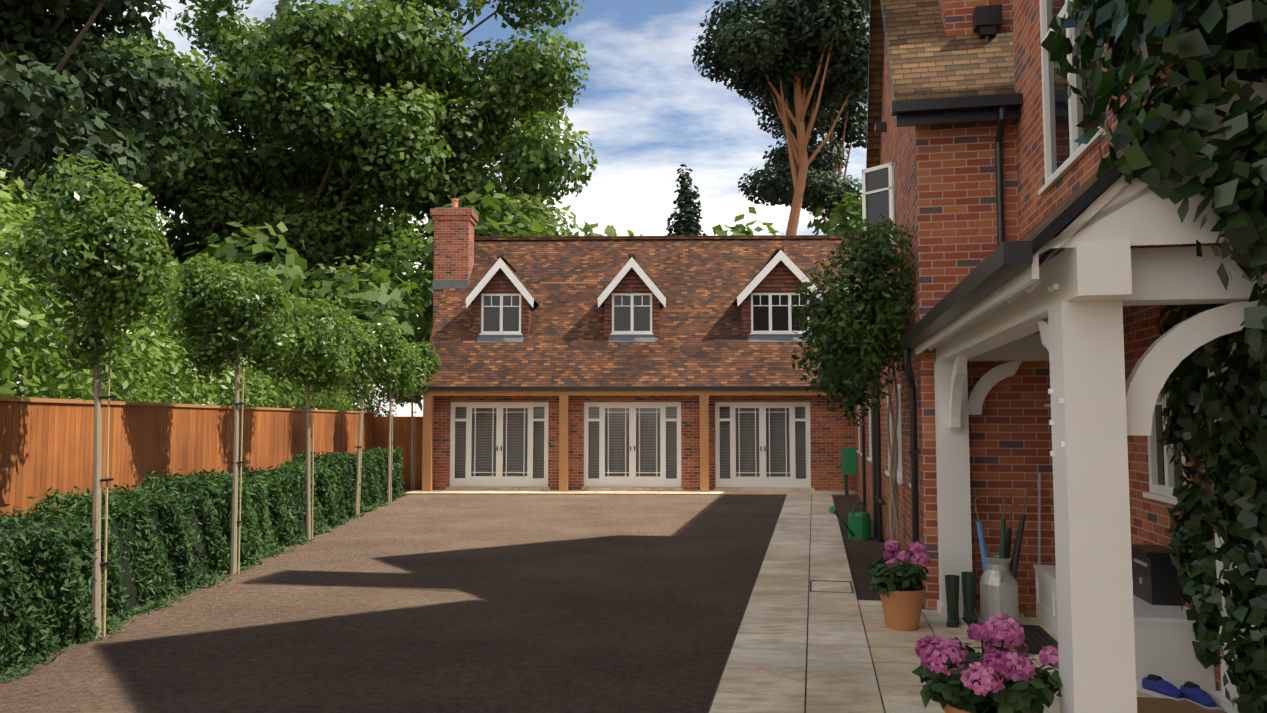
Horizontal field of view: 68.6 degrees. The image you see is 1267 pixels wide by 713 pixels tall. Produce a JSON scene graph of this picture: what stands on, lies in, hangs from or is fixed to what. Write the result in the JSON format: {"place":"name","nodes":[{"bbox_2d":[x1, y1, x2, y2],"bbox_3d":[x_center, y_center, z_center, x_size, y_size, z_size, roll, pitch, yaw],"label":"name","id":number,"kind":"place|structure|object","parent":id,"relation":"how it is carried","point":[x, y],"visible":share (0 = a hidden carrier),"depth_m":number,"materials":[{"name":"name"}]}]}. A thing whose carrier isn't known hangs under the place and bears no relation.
{"place":"outdoors","nodes":[
{"label":"outdoors","id":0,"kind":"place"},
{"bbox_2d":[0,0,869,415],"label":"sky","id":1,"kind":"structure","parent":0,"point":[645,110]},
{"bbox_2d":[0,489,886,712],"bbox_3d":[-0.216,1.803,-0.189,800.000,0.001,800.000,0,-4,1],"label":"ground","id":2,"kind":"structure","parent":0,"point":[445,603],"depth_m":8.45,"materials":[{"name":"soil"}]},
{"bbox_2d":[0,0,220,256],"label":"tree","id":3,"kind":"object","parent":2,"relation":"on","point":[45,79],"visible":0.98,"depth_m":27.57,"materials":[{"name":"green plant"}]},
{"bbox_2d":[1,15,249,394],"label":"tree","id":4,"kind":"object","parent":2,"relation":"on","point":[179,248],"visible":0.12,"depth_m":41.94,"materials":[{"name":"green plant"}]},
{"bbox_2d":[0,168,396,415],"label":"shrubs","id":5,"kind":"object","parent":2,"relation":"on","point":[18,333],"visible":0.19,"depth_m":12.15,"materials":[{"name":"green plant"}]},
{"bbox_2d":[0,446,406,682],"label":"hedge","id":6,"kind":"object","parent":2,"relation":"on","point":[171,542],"visible":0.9,"depth_m":9.19,"materials":[{"name":"green plant"}]},
{"bbox_2d":[0,396,422,518],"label":"close board fence","id":7,"kind":"object","parent":2,"relation":"on","point":[46,444],"visible":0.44,"depth_m":11.34,"materials":[{"name":"brown wood"}]},
{"bbox_2d":[1,153,440,638],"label":"trees","id":8,"kind":"object","parent":2,"relation":"on","point":[92,244],"visible":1,"depth_m":10.57,"materials":[{"name":"green plant"}]},
{"bbox_2d":[133,0,597,344],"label":"tree","id":9,"kind":"object","parent":2,"relation":"on","point":[359,115],"visible":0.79,"depth_m":41.13,"materials":[{"name":"green plant"}]},
{"bbox_2d":[0,178,783,410],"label":"treeline","id":10,"kind":"object","parent":2,"relation":"on","point":[371,302],"visible":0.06,"depth_m":32.92,"materials":[{"name":"green plant"}]},
{"bbox_2d":[415,198,879,491],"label":"coach house","id":11,"kind":"structure","parent":2,"relation":"on","point":[622,363],"depth_m":23.91,"materials":[{"name":"tile"}]},
{"bbox_2d":[665,164,706,235],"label":"cypress tree","id":12,"kind":"object","parent":2,"relation":"on","point":[687,223],"visible":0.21,"depth_m":45.25,"materials":[{"name":"green plant"}]},
{"bbox_2d":[691,0,869,234],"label":"pine tree","id":13,"kind":"object","parent":2,"relation":"on","point":[796,53],"visible":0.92,"depth_m":47.59,"materials":[{"name":"green plant"}]},
{"bbox_2d":[404,490,1157,712],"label":"paving flagstones","id":14,"kind":"object","parent":2,"relation":"on","point":[814,634],"visible":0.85,"depth_m":7.70,"materials":[{"name":"stone"}]},
{"bbox_2d":[840,447,857,495],"bbox_3d":[5.211,2.777,22.467,0.390,1.140,0.710,-1,-4,11],"label":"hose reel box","id":15,"kind":"object","parent":14,"relation":"on","point":[849,459],"visible":0.96,"depth_m":22.17,"materials":[{"name":"green plastic"}]},
{"bbox_2d":[866,539,930,630],"bbox_3d":[2.297,1.957,8.022,0.568,0.746,0.671,0,-4,1],"label":"potted hydrangea","id":16,"kind":"object","parent":14,"relation":"on","point":[901,588],"visible":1,"depth_m":7.87,"materials":[{"name":"ceramic"}]},
{"bbox_2d":[945,572,978,627],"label":"rubber boots","id":17,"kind":"object","parent":14,"relation":"on","point":[968,579],"visible":0.9,"depth_m":8.19,"materials":[{"name":"green rubber"}]},
{"bbox_2d":[912,612,1062,712],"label":"hydrangea pot","id":18,"kind":"object","parent":14,"relation":"on","point":[994,676],"visible":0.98,"depth_m":4.49,"materials":[{"name":"plant"}]},
{"bbox_2d":[974,486,1036,625],"bbox_3d":[3.227,1.728,8.077,0.308,1.212,0.467,4,-5,-42],"label":"milk churn","id":19,"kind":"object","parent":14,"relation":"on","point":[998,588],"visible":0.88,"depth_m":8.03,"materials":[{"name":"metal"}]},
{"bbox_2d":[982,623,1057,654],"bbox_3d":[3.121,2.290,7.566,0.570,0.020,1.000,-1,-4,11],"label":"rubber mat","id":20,"kind":"object","parent":14,"relation":"on","point":[1037,638],"visible":0.19,"depth_m":7.46,"materials":[{"name":"black rubber"}]},
{"bbox_2d":[1024,473,1040,617],"bbox_3d":[3.686,1.719,8.500,0.260,1.291,0.157,-1,-4,11],"label":"broom","id":21,"kind":"object","parent":14,"relation":"on","point":[1029,613],"visible":0.48,"depth_m":8.52,"materials":[{"name":"brown"}]},
{"bbox_2d":[1033,544,1215,692],"bbox_3d":[3.707,1.857,7.242,0.615,0.845,2.270,-1,-4,11],"label":"storage bench","id":22,"kind":"object","parent":14,"relation":"on","point":[1164,635],"visible":0.44,"depth_m":6.29,"materials":[{"name":"white paint"}]},
{"bbox_2d":[1040,0,1266,712],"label":"climbing plant","id":23,"kind":"object","parent":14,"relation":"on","point":[1183,36],"visible":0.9,"depth_m":4.70,"materials":[{"name":"green plant"}]},
{"bbox_2d":[1139,674,1222,709],"bbox_3d":[3.500,2.126,5.903,0.192,0.122,0.504,1,-4,-20],"label":"pair of shoes","id":24,"kind":"object","parent":14,"relation":"on","point":[1160,687],"visible":0.96,"depth_m":5.89,"materials":[{"name":"blue fabric"}]},
{"bbox_2d":[1137,697,1226,712],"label":"coir doormat","id":25,"kind":"object","parent":14,"relation":"on","point":[1154,705],"visible":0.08,"depth_m":5.71,"materials":[{"name":"brown wicker"}]},
{"bbox_2d":[738,59,868,228],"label":"pine tree","id":26,"kind":"object","parent":2,"relation":"on","point":[823,180],"visible":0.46,"depth_m":52.55,"materials":[{"name":"green plant"}]},
{"bbox_2d":[807,188,862,234],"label":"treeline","id":27,"kind":"object","parent":2,"relation":"on","point":[828,226],"visible":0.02,"depth_m":48.86,"materials":[{"name":"green plant"}]},
{"bbox_2d":[829,502,870,539],"bbox_3d":[3.231,2.492,14.036,0.917,0.562,0.344,3,-5,-33],"label":"watering can","id":28,"kind":"object","parent":2,"relation":"on","point":[858,527],"visible":1,"depth_m":14.02,"materials":[{"name":"green plastic"}]},
{"bbox_2d":[790,213,916,561],"bbox_3d":[2.437,0.549,10.866,1.648,4.018,4.138,0,-4,1],"label":"tree","id":29,"kind":"object","parent":2,"relation":"on","point":[865,320],"visible":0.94,"depth_m":9.48,"materials":[{"name":"green plant"}]},
{"bbox_2d":[848,0,1266,712],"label":"house","id":30,"kind":"structure","parent":2,"relation":"on","point":[1054,276],"depth_m":7.84,"materials":[{"name":"brick"}]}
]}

